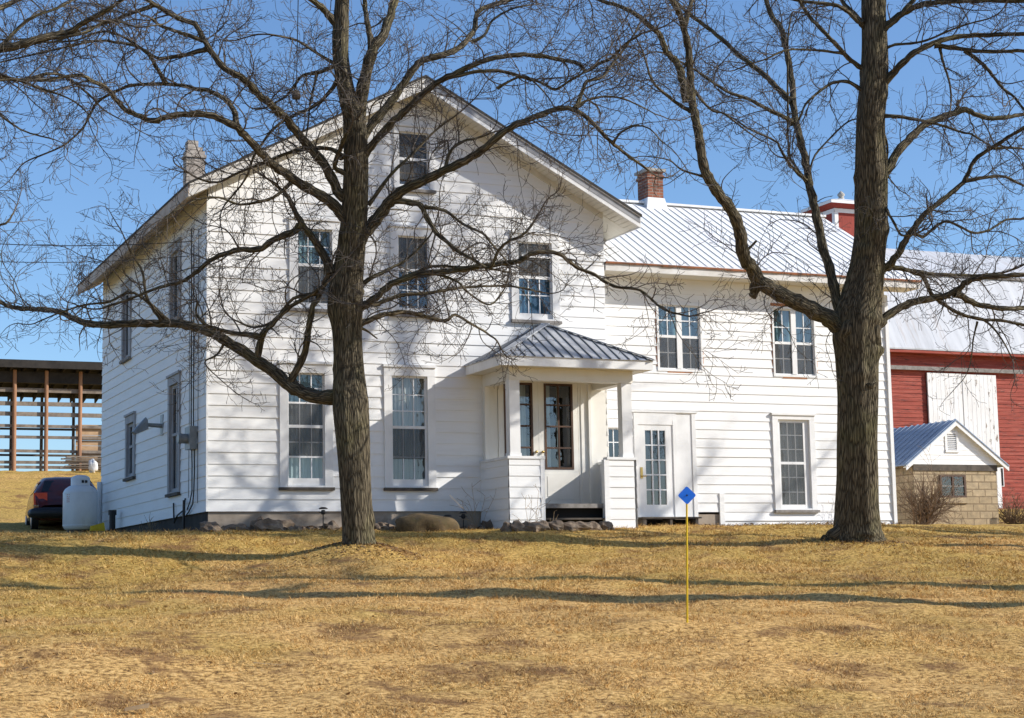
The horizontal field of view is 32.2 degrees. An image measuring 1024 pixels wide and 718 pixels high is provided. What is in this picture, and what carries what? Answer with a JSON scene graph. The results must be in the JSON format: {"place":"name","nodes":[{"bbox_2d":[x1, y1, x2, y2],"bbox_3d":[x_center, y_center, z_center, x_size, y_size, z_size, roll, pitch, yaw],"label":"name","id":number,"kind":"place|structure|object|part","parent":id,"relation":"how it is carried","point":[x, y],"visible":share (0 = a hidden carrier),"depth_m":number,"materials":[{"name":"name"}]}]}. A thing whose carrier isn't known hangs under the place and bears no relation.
{"place":"outdoors","nodes":[
{"label":"outdoors","id":0,"kind":"place"},
{"bbox_2d":[0,470,1023,717],"bbox_3d":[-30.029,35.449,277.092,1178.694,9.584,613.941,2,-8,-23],"label":"lawn","id":1,"kind":"structure","parent":0,"point":[16,488],"depth_m":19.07,"materials":[{"name":"beige plant"}]},
{"bbox_2d":[0,359,102,470],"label":"pole barn","id":2,"kind":"structure","parent":1,"relation":"on","point":[81,381],"depth_m":71.64,"materials":[{"name":"brown wood"}]},
{"bbox_2d":[25,477,96,528],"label":"parked car","id":3,"kind":"object","parent":1,"relation":"on","point":[45,504],"visible":0.45,"depth_m":47.33,"materials":[{"name":"red paint"}]},
{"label":"rear window","id":4,"kind":"part","parent":3,"relation":"part of","materials":[{"name":"black glass"}]},
{"bbox_2d":[62,475,97,532],"bbox_3d":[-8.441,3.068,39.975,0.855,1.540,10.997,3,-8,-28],"label":"propane tank","id":5,"kind":"object","parent":1,"relation":"on","point":[80,503],"visible":0.89,"depth_m":44.08,"materials":[{"name":"white metal"}]},
{"bbox_2d":[88,459,97,472],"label":"sack","id":6,"kind":"object","parent":1,"relation":"on","point":[93,466],"visible":0.94,"depth_m":70.11,"materials":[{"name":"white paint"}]},
{"bbox_2d":[90,522,104,530],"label":"wheel chock","id":7,"kind":"object","parent":1,"relation":"on","point":[99,527],"visible":1,"depth_m":43.84,"materials":[{"name":"yellow paint"}]},
{"bbox_2d":[0,0,248,354],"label":"maple tree","id":8,"kind":"object","parent":1,"relation":"on","point":[68,33],"visible":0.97,"depth_m":28.70,"materials":[{"name":"brown plant"}]},
{"bbox_2d":[124,703,149,710],"bbox_3d":[-3.024,2.806,14.304,0.202,0.055,0.040,2,-8,-20],"label":"wood chip","id":9,"kind":"object","parent":1,"relation":"on","point":[142,706],"visible":1,"depth_m":14.29,"materials":[{"name":"beige wood"}]},
{"bbox_2d":[139,513,160,530],"bbox_3d":[-7.887,3.628,38.698,0.508,0.556,0.415,2,-8,-23],"label":"dry weed","id":10,"kind":"object","parent":1,"relation":"on","point":[149,524],"visible":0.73,"depth_m":38.76,"materials":[{"name":"brown plant"}]},
{"bbox_2d":[199,521,219,531],"bbox_3d":[-5.847,3.311,34.466,0.404,0.331,0.606,-7,-9,40],"label":"border stone","id":11,"kind":"object","parent":1,"relation":"on","point":[203,523],"visible":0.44,"depth_m":34.40,"materials":[{"name":"grey stone"}]},
{"bbox_2d":[200,523,221,531],"bbox_3d":[-5.800,3.296,34.136,0.331,0.283,0.340,-4,-8,20],"label":"border stone","id":12,"kind":"object","parent":1,"relation":"on","point":[208,527],"visible":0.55,"depth_m":34.04,"materials":[{"name":"grey stone"}]},
{"bbox_2d":[225,524,249,530],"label":"border stone","id":13,"kind":"object","parent":1,"relation":"on","point":[239,526],"visible":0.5,"depth_m":34.62,"materials":[{"name":"grey stone"}]},
{"bbox_2d":[250,516,263,529],"bbox_3d":[-4.942,3.345,34.881,0.448,0.514,0.357,2,-8,-23],"label":"border stone","id":14,"kind":"object","parent":1,"relation":"on","point":[252,523],"visible":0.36,"depth_m":34.75,"materials":[{"name":"grey stone"}]},
{"bbox_2d":[254,518,283,530],"bbox_3d":[-4.743,3.319,34.585,0.622,0.457,0.392,2,-8,-23],"label":"border stone","id":15,"kind":"object","parent":1,"relation":"on","point":[267,524],"visible":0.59,"depth_m":34.48,"materials":[{"name":"grey stone"}]},
{"bbox_2d":[277,519,294,526],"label":"border stone","id":16,"kind":"object","parent":1,"relation":"on","point":[287,523],"visible":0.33,"depth_m":34.94,"materials":[{"name":"grey stone"}]},
{"bbox_2d":[283,526,292,530],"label":"border stone","id":17,"kind":"object","parent":1,"relation":"on","point":[287,529],"visible":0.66,"depth_m":34.63,"materials":[{"name":"grey stone"}]},
{"bbox_2d":[293,525,301,530],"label":"border stone","id":18,"kind":"object","parent":1,"relation":"on","point":[295,528],"visible":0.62,"depth_m":34.63,"materials":[{"name":"grey stone"}]},
{"bbox_2d":[319,507,327,528],"bbox_3d":[-3.754,3.217,35.296,0.180,0.550,0.180,2,-8,-23],"label":"path light","id":19,"kind":"object","parent":1,"relation":"on","point":[322,512],"visible":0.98,"depth_m":35.28,"materials":[{"name":"black plastic"}]},
{"bbox_2d":[322,520,339,529],"bbox_3d":[-3.600,3.373,35.348,0.415,0.321,0.295,2,-8,-23],"label":"border stone","id":20,"kind":"object","parent":1,"relation":"on","point":[331,524],"visible":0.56,"depth_m":35.28,"materials":[{"name":"grey stone"}]},
{"bbox_2d":[0,0,752,544],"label":"maple tree","id":21,"kind":"object","parent":1,"relation":"on","point":[346,396],"visible":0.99,"depth_m":30.74,"materials":[{"name":"brown plant"}]},
{"bbox_2d":[292,0,300,159],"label":"hanging line","id":22,"kind":"object","parent":21,"relation":"hanging from","point":[296,98],"visible":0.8,"depth_m":30.19,"materials":[{"name":"black plastic"}]},
{"bbox_2d":[374,522,389,529],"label":"border stone","id":23,"kind":"object","parent":1,"relation":"on","point":[380,525],"visible":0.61,"depth_m":35.52,"materials":[{"name":"grey stone"}]},
{"bbox_2d":[384,522,394,529],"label":"border stone","id":24,"kind":"object","parent":1,"relation":"on","point":[390,526],"visible":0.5,"depth_m":35.81,"materials":[{"name":"grey stone"}]},
{"bbox_2d":[395,513,459,531],"bbox_3d":[-1.739,3.417,35.586,1.370,0.660,0.936,2,-8,-23],"label":"boulder","id":25,"kind":"object","parent":1,"relation":"on","point":[418,522],"visible":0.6,"depth_m":35.18,"materials":[{"name":"beige stone"}]},
{"bbox_2d":[459,511,466,527],"bbox_3d":[-0.998,3.375,36.472,0.180,0.490,0.180,2,-8,-23],"label":"path light","id":26,"kind":"object","parent":1,"relation":"on","point":[463,516],"visible":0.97,"depth_m":36.46,"materials":[{"name":"black plastic"}]},
{"bbox_2d":[467,523,476,529],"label":"border stone","id":27,"kind":"object","parent":1,"relation":"on","point":[470,526],"visible":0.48,"depth_m":36.05,"materials":[{"name":"grey stone"}]},
{"bbox_2d":[449,480,495,527],"bbox_3d":[-0.969,3.033,36.472,1.095,1.072,1.043,2,-8,-23],"label":"dry weed","id":28,"kind":"object","parent":1,"relation":"on","point":[476,525],"visible":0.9,"depth_m":36.37,"materials":[{"name":"brown plant"}]},
{"bbox_2d":[479,521,486,528],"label":"border stone","id":29,"kind":"object","parent":1,"relation":"on","point":[484,524],"visible":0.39,"depth_m":36.83,"materials":[{"name":"grey stone"}]},
{"bbox_2d":[486,519,492,528],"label":"border stone","id":30,"kind":"object","parent":1,"relation":"on","point":[489,524],"visible":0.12,"depth_m":36.70,"materials":[{"name":"grey stone"}]},
{"bbox_2d":[78,75,920,531],"bbox_3d":[-0.447,-0.235,43.409,17.970,9.940,14.096,2,-8,-23],"label":"farmhouse","id":31,"kind":"object","parent":1,"relation":"on","point":[594,423],"visible":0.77,"depth_m":38.23,"materials":[{"name":"white paint"}]},
{"bbox_2d":[0,256,186,262],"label":"utility wire","id":32,"kind":"object","parent":31,"relation":"attached to","point":[91,261],"visible":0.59,"depth_m":37.76,"materials":[{"name":"black plastic"}]},
{"bbox_2d":[0,241,192,245],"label":"utility wire","id":33,"kind":"object","parent":31,"relation":"attached to","point":[95,245],"visible":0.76,"depth_m":37.49,"materials":[{"name":"black plastic"}]},
{"bbox_2d":[119,278,131,363],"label":"window","id":34,"kind":"structure","parent":31,"relation":"in","point":[125,335],"depth_m":43.21,"materials":[{"name":"grey glass"}]},
{"bbox_2d":[123,411,135,481],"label":"window","id":35,"kind":"structure","parent":31,"relation":"in","point":[130,418],"depth_m":42.30,"materials":[{"name":"grey glass"}]},
{"bbox_2d":[165,370,193,497],"bbox_3d":[-6.890,1.610,37.918,0.795,2.940,1.720,2,-8,-23],"label":"window","id":36,"kind":"structure","parent":31,"relation":"in","point":[173,448],"depth_m":38.06,"materials":[{"name":"white glass"}]},
{"bbox_2d":[168,237,206,319],"bbox_3d":[-6.940,-1.647,38.304,0.795,2.100,1.680,2,-8,-23],"label":"window","id":37,"kind":"structure","parent":31,"relation":"in","point":[174,264],"depth_m":38.43,"materials":[{"name":"grey glass"}]},
{"bbox_2d":[278,360,334,490],"bbox_3d":[-4.198,1.363,36.059,1.155,2.620,0.275,2,-8,-23],"label":"window","id":38,"kind":"structure","parent":31,"relation":"in","point":[305,432],"depth_m":36.03,"materials":[{"name":"white paint"}]},
{"bbox_2d":[288,217,339,312],"bbox_3d":[-4.082,-1.924,36.554,1.125,1.960,0.275,2,-8,-23],"label":"window","id":39,"kind":"structure","parent":31,"relation":"in","point":[301,285],"depth_m":36.50,"materials":[{"name":"white paint"}]},
{"bbox_2d":[382,364,437,490],"bbox_3d":[-2.148,1.436,36.940,1.170,2.620,0.275,2,-8,-23],"label":"window","id":40,"kind":"structure","parent":31,"relation":"in","point":[409,431],"depth_m":36.95,"materials":[{"name":"white paint"}]},
{"bbox_2d":[389,224,438,317],"bbox_3d":[-2.198,-1.811,37.643,1.640,2.280,0.795,2,-8,-23],"label":"window","id":41,"kind":"structure","parent":31,"relation":"in","point":[400,241],"depth_m":37.41,"materials":[{"name":"white paint"}]},
{"bbox_2d":[393,123,435,193],"bbox_3d":[-2.109,-4.242,37.724,0.950,1.460,0.275,2,-8,-23],"label":"window","id":42,"kind":"structure","parent":31,"relation":"in","point":[400,175],"depth_m":37.69,"materials":[{"name":"white paint"}]},
{"bbox_2d":[509,230,561,324],"bbox_3d":[0.475,-1.756,38.511,1.180,2.010,0.275,2,-8,-23],"label":"window","id":43,"kind":"structure","parent":31,"relation":"in","point":[538,316],"depth_m":38.54,"materials":[{"name":"white paint"}]},
{"bbox_2d":[608,425,618,456],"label":"window","id":44,"kind":"structure","parent":31,"relation":"in","point":[613,429],"depth_m":40.07,"materials":[{"name":"white paint"}]},
{"bbox_2d":[638,424,674,514],"bbox_3d":[3.124,2.508,39.978,0.880,2.020,0.667,2,-8,-23],"label":"french door","id":45,"kind":"structure","parent":31,"relation":"in","point":[656,469],"depth_m":39.86,"materials":[{"name":"white paint"}]},
{"bbox_2d":[656,302,703,371],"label":"window","id":46,"kind":"structure","parent":31,"relation":"in","point":[671,355],"depth_m":40.44,"materials":[{"name":"white paint"}]},
{"bbox_2d":[771,306,817,377],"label":"window","id":47,"kind":"structure","parent":31,"relation":"in","point":[784,366],"depth_m":41.66,"materials":[{"name":"white paint"}]},
{"bbox_2d":[770,412,819,512],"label":"window","id":48,"kind":"structure","parent":31,"relation":"in","point":[793,434],"depth_m":41.21,"materials":[{"name":"white paint"}]},
{"bbox_2d":[500,522,511,531],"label":"step stone","id":49,"kind":"object","parent":1,"relation":"on","point":[506,527],"visible":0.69,"depth_m":35.11,"materials":[{"name":"grey stone"}]},
{"bbox_2d":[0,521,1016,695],"bbox_3d":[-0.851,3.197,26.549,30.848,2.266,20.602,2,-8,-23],"label":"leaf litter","id":50,"kind":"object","parent":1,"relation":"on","point":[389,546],"visible":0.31,"depth_m":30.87,"materials":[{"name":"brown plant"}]},
{"bbox_2d":[511,520,526,530],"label":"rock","id":51,"kind":"object","parent":1,"relation":"on","point":[515,524],"visible":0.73,"depth_m":35.10,"materials":[{"name":"grey stone"}]},
{"bbox_2d":[514,484,550,521],"bbox_3d":[0.412,2.975,35.564,0.494,0.955,0.741,13,-16,-62],"label":"dry weed","id":52,"kind":"object","parent":1,"relation":"on","point":[532,509],"visible":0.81,"depth_m":35.50,"materials":[{"name":"brown plant"}]},
{"bbox_2d":[522,521,543,531],"bbox_3d":[0.384,3.358,35.240,0.612,0.292,0.444,2,-8,-23],"label":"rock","id":53,"kind":"object","parent":1,"relation":"on","point":[535,526],"visible":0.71,"depth_m":35.11,"materials":[{"name":"grey stone"}]},
{"bbox_2d":[537,520,549,530],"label":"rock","id":54,"kind":"object","parent":1,"relation":"on","point":[545,524],"visible":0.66,"depth_m":35.35,"materials":[{"name":"grey stone"}]},
{"bbox_2d":[548,520,563,530],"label":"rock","id":55,"kind":"object","parent":1,"relation":"on","point":[557,525],"visible":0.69,"depth_m":35.46,"materials":[{"name":"grey stone"}]},
{"bbox_2d":[564,521,579,530],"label":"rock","id":56,"kind":"object","parent":1,"relation":"on","point":[569,525],"visible":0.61,"depth_m":35.57,"materials":[{"name":"grey stone"}]},
{"bbox_2d":[575,521,592,530],"bbox_3d":[1.379,3.425,35.919,0.569,0.294,0.437,2,-8,-23],"label":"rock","id":57,"kind":"object","parent":1,"relation":"on","point":[581,525],"visible":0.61,"depth_m":35.78,"materials":[{"name":"grey stone"}]},
{"bbox_2d":[585,521,602,529],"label":"step stone","id":58,"kind":"object","parent":1,"relation":"on","point":[596,526],"visible":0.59,"depth_m":35.91,"materials":[{"name":"grey stone"}]},
{"bbox_2d":[599,521,614,529],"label":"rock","id":59,"kind":"object","parent":1,"relation":"on","point":[605,525],"visible":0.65,"depth_m":36.08,"materials":[{"name":"grey stone"}]},
{"bbox_2d":[648,536,699,545],"bbox_3d":[3.246,3.506,34.107,1.119,0.213,0.851,-4,-8,19],"label":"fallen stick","id":60,"kind":"object","parent":1,"relation":"on","point":[669,543],"visible":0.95,"depth_m":33.95,"materials":[{"name":"brown wood"}]},
{"bbox_2d":[678,487,695,622],"bbox_3d":[1.964,2.250,19.519,0.189,1.680,0.324,-3,-7,13],"label":"driveway marker","id":61,"kind":"object","parent":1,"relation":"on","point":[686,495],"visible":0.91,"depth_m":19.50,"materials":[{"name":"yellow paint"}]},
{"bbox_2d":[508,0,1023,542],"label":"maple tree","id":62,"kind":"object","parent":1,"relation":"on","point":[854,320],"visible":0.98,"depth_m":33.73,"materials":[{"name":"brown plant"}]},
{"bbox_2d":[800,191,1023,508],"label":"barn","id":63,"kind":"structure","parent":1,"relation":"on","point":[992,422],"depth_m":73.73,"materials":[{"name":"red paint"}]},
{"bbox_2d":[926,373,963,424],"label":"sliding door","id":64,"kind":"structure","parent":63,"relation":"in","point":[936,386],"depth_m":72.84,"materials":[{"name":"white wood"}]},
{"bbox_2d":[961,374,1002,507],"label":"sliding door","id":65,"kind":"structure","parent":63,"relation":"in","point":[982,421],"depth_m":73.48,"materials":[{"name":"white wood"}]},
{"bbox_2d":[1001,467,1003,486],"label":"window","id":66,"kind":"structure","parent":63,"relation":"in","point":[1002,469],"depth_m":73.56,"materials":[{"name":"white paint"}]},
{"bbox_2d":[896,445,972,524],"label":"bare shrub","id":67,"kind":"object","parent":1,"relation":"on","point":[924,512],"visible":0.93,"depth_m":46.88,"materials":[{"name":"brown plant"}]},
{"bbox_2d":[893,419,1008,524],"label":"pump house","id":68,"kind":"structure","parent":1,"relation":"on","point":[957,447],"depth_m":48.42,"materials":[{"name":"beige brick"}]},
{"bbox_2d":[939,475,968,502],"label":"window","id":69,"kind":"structure","parent":68,"relation":"in","point":[962,488],"depth_m":48.24,"materials":[{"name":"grey glass"}]},
{"bbox_2d":[997,487,1023,523],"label":"dead bush","id":70,"kind":"object","parent":1,"relation":"on","point":[1007,514],"visible":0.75,"depth_m":49.13,"materials":[{"name":"brown plant"}]},
{"bbox_2d":[0,0,1023,470],"label":"sky","id":71,"kind":"structure","parent":0,"point":[832,178],"materials":[{"name":"blue"}]}
]}

